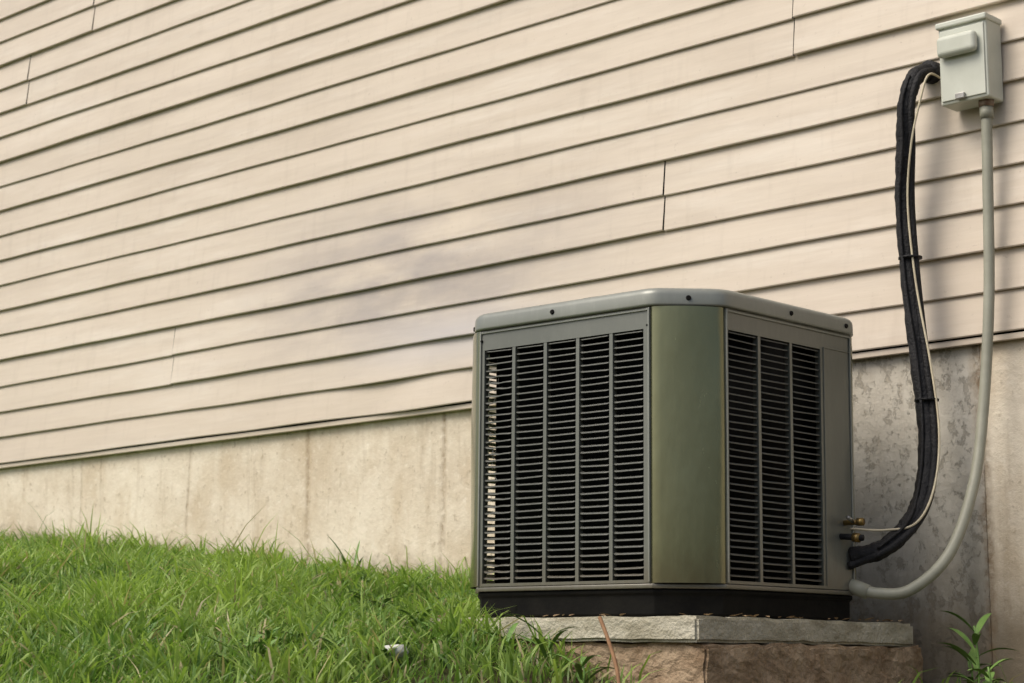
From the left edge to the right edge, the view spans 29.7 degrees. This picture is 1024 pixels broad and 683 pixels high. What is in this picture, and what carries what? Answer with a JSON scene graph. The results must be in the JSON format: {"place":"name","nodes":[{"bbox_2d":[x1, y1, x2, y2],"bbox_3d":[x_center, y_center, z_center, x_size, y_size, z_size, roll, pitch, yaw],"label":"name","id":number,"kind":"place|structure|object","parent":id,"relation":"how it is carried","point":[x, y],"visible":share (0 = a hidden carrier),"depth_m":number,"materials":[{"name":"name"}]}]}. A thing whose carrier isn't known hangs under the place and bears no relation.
{"place":"outdoors","nodes":[
{"label":"outdoors","id":0,"kind":"place"},
{"bbox_2d":[0,496,1021,682],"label":"ground","id":1,"kind":"structure","parent":0,"point":[548,680],"depth_m":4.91,"materials":[{"name":"green plant"}]},
{"bbox_2d":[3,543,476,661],"bbox_3d":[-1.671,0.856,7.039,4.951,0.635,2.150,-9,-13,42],"label":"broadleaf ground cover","id":2,"kind":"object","parent":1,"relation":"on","point":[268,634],"visible":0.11,"depth_m":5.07,"materials":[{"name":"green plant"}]},
{"bbox_2d":[326,534,367,569],"bbox_3d":[-0.640,0.862,7.503,0.210,0.220,0.187,6,-11,-31],"label":"weed plant","id":3,"kind":"object","parent":1,"relation":"on","point":[344,559],"visible":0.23,"depth_m":7.48,"materials":[{"name":"green plant"}]},
{"bbox_2d":[385,644,408,658],"bbox_3d":[-0.298,0.791,4.931,0.070,0.038,0.068,-4,-10,23],"label":"stone","id":4,"kind":"object","parent":1,"relation":"on","point":[398,649],"visible":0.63,"depth_m":4.90,"materials":[{"name":"white stone"}]},
{"bbox_2d":[389,609,433,627],"bbox_3d":[-0.261,0.801,5.444,0.194,0.090,0.169,-9,-13,42],"label":"weed plant","id":5,"kind":"object","parent":1,"relation":"on","point":[423,614],"visible":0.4,"depth_m":5.42,"materials":[{"name":"green plant"}]},
{"bbox_2d":[477,623,532,651],"bbox_3d":[-0.014,0.814,5.240,0.214,0.109,0.173,0,-10,-1],"label":"weed plant","id":6,"kind":"object","parent":1,"relation":"on","point":[511,629],"visible":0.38,"depth_m":5.25,"materials":[{"name":"green plant"}]},
{"bbox_2d":[0,339,1023,682],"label":"foundation","id":7,"kind":"object","parent":1,"relation":"on","point":[382,491],"visible":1,"depth_m":7.41,"materials":[{"name":"concrete"}]},
{"bbox_2d":[3,0,1023,463],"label":"wall sheathing","id":8,"kind":"object","parent":7,"relation":"on","point":[471,402],"depth_m":7.73,"materials":[{"name":"beige plastic"}]},
{"bbox_2d":[0,0,1023,463],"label":"siding","id":9,"kind":"object","parent":8,"relation":"attached to","point":[278,212],"visible":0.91,"depth_m":7.67,"materials":[{"name":"plastic"}]},
{"bbox_2d":[922,60,940,83],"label":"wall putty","id":10,"kind":"structure","parent":9,"relation":"attached to","point":[934,79],"depth_m":6.08,"materials":[{"name":"black plastic"}]},
{"bbox_2d":[935,12,1002,111],"bbox_3d":[1.400,-0.860,5.942,0.175,0.263,0.130,-9,-13,42],"label":"electrical disconnect box","id":11,"kind":"object","parent":9,"relation":"attached to","point":[969,51],"visible":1,"depth_m":5.90,"materials":[{"name":"metal"}]},
{"bbox_2d":[939,22,985,101],"bbox_3d":[1.379,-0.855,5.918,0.151,0.225,0.004,-9,-13,42],"label":"door","id":12,"kind":"structure","parent":11,"relation":"in","point":[965,72],"depth_m":5.91,"materials":[{"name":"metal"}]},
{"bbox_2d":[0,331,1023,468],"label":"starter strip","id":13,"kind":"object","parent":8,"relation":"attached to","point":[942,345],"visible":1,"depth_m":7.80,"materials":[{"name":"plastic"}]},
{"bbox_2d":[506,614,585,671],"bbox_3d":[0.086,0.801,5.094,0.222,0.165,0.201,0,-10,0],"label":"weed plant","id":14,"kind":"object","parent":1,"relation":"on","point":[541,646],"visible":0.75,"depth_m":5.08,"materials":[{"name":"green plant"}]},
{"bbox_2d":[550,653,614,682],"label":"weed plant","id":15,"kind":"object","parent":1,"relation":"on","point":[580,675],"visible":0.98,"depth_m":4.95,"materials":[{"name":"green plant"}]},
{"bbox_2d":[598,616,620,682],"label":"dry twig","id":16,"kind":"object","parent":1,"relation":"on","point":[611,649],"visible":1,"depth_m":4.79,"materials":[{"name":"brown wood"}]},
{"bbox_2d":[369,599,902,682],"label":"leaf litter","id":17,"kind":"object","parent":1,"relation":"on","point":[704,614],"visible":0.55,"depth_m":5.27,"materials":[{"name":"brown plant"}]},
{"bbox_2d":[514,642,923,682],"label":"brick support block","id":18,"kind":"structure","parent":1,"relation":"on","point":[757,662],"depth_m":5.15,"materials":[{"name":"stone"}]},
{"bbox_2d":[399,615,912,645],"bbox_3d":[0.421,0.854,5.673,1.116,0.084,1.043,-9,-13,42],"label":"concrete pad","id":19,"kind":"object","parent":18,"relation":"on","point":[696,629],"visible":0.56,"depth_m":5.18,"materials":[{"name":"grey concrete"}]},
{"bbox_2d":[470,288,856,620],"bbox_3d":[0.447,0.365,5.766,0.964,0.919,0.932,-8,-13,42],"label":"air conditioner condenser","id":20,"kind":"object","parent":19,"relation":"on","point":[670,451],"visible":0.99,"depth_m":5.42,"materials":[{"name":"green paint"}]},
{"bbox_2d":[843,519,855,525],"bbox_3d":[0.986,0.523,5.594,0.060,0.016,0.016,-9,-13,42],"label":"valve body","id":21,"kind":"object","parent":20,"relation":"attached to","point":[846,522],"visible":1,"depth_m":5.60,"materials":[{"name":"metal"}]},
{"bbox_2d":[846,515,854,522],"bbox_3d":[0.978,0.514,5.580,0.011,0.024,0.039,-9,-13,42],"label":"valve port","id":22,"kind":"object","parent":21,"relation":"attached to","point":[850,519],"visible":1,"depth_m":5.57,"materials":[{"name":"silver metal"}]},
{"bbox_2d":[855,518,864,525],"bbox_3d":[1.004,0.520,5.578,0.020,0.023,0.023,-9,-13,42],"label":"valve nut","id":23,"kind":"object","parent":21,"relation":"attached to","point":[859,521],"visible":1,"depth_m":5.57,"materials":[{"name":"gold metal"}]},
{"bbox_2d":[839,533,864,540],"bbox_3d":[0.979,0.564,5.573,0.073,0.025,0.028,-9,-13,42],"label":"valve body","id":24,"kind":"object","parent":20,"relation":"attached to","point":[842,536],"visible":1,"depth_m":5.57,"materials":[{"name":"black metal"}]},
{"bbox_2d":[851,533,860,542],"bbox_3d":[0.991,0.565,5.563,0.024,0.028,0.029,-9,-13,42],"label":"valve nut","id":25,"kind":"object","parent":24,"relation":"attached to","point":[854,537],"visible":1,"depth_m":5.55,"materials":[{"name":"gold metal"}]},
{"bbox_2d":[848,63,932,562],"bbox_3d":[1.186,-0.113,5.863,0.181,1.592,0.484,-9,-13,42],"label":"insulated suction line","id":26,"kind":"object","parent":20,"relation":"attached to","point":[857,552],"visible":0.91,"depth_m":5.88,"materials":[{"name":"black plastic"}]},
{"bbox_2d":[876,75,923,549],"bbox_3d":[1.162,-0.115,5.799,0.091,1.486,0.264,-6,-12,33],"label":"control cable","id":27,"kind":"object","parent":26,"relation":"attached to","point":[890,538],"visible":1,"depth_m":5.87,"materials":[{"name":"black plastic"}]},
{"bbox_2d":[847,67,937,569],"bbox_3d":[1.174,-0.106,5.807,0.424,1.585,0.146,7,-12,-37],"label":"liquid line","id":28,"kind":"object","parent":20,"relation":"attached to","point":[908,533],"visible":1,"depth_m":5.84,"materials":[{"name":"black plastic"}]},
{"bbox_2d":[898,255,921,259],"bbox_3d":[1.228,-0.257,5.961,0.074,0.006,0.073,-9,-13,42],"label":"tie","id":29,"kind":"object","parent":28,"relation":"attached to","point":[910,256],"visible":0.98,"depth_m":5.93,"materials":[{"name":"black plastic"}]},
{"bbox_2d":[914,398,938,401],"bbox_3d":[1.247,0.177,5.816,0.074,0.006,0.073,-9,-13,42],"label":"tie","id":30,"kind":"object","parent":28,"relation":"attached to","point":[917,399],"visible":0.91,"depth_m":5.79,"materials":[{"name":"black plastic"}]},
{"bbox_2d":[850,73,940,531],"bbox_3d":[1.199,-0.143,5.824,0.442,1.439,0.143,7,-12,-34],"label":"thermostat wire","id":31,"kind":"object","parent":20,"relation":"attached to","point":[927,345],"visible":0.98,"depth_m":5.86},
{"bbox_2d":[848,99,994,599],"bbox_3d":[1.224,0.002,5.719,0.503,1.513,0.118,1,-10,-5],"label":"electrical conduit","id":32,"kind":"object","parent":20,"relation":"attached to","point":[858,588],"visible":1,"depth_m":5.73,"materials":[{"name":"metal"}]},
{"bbox_2d":[943,646,989,682],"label":"weed plant","id":33,"kind":"object","parent":1,"relation":"on","point":[969,664],"visible":0.74,"depth_m":5.64,"materials":[{"name":"green plant"}]},
{"bbox_2d":[943,611,1016,682],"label":"weed plant","id":34,"kind":"object","parent":1,"relation":"on","point":[974,657],"visible":0.96,"depth_m":5.51,"materials":[{"name":"green plant"}]},
{"bbox_2d":[963,659,1010,682],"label":"weed plant","id":35,"kind":"object","parent":1,"relation":"on","point":[988,675],"visible":1,"depth_m":5.28,"materials":[{"name":"green plant"}]}
]}

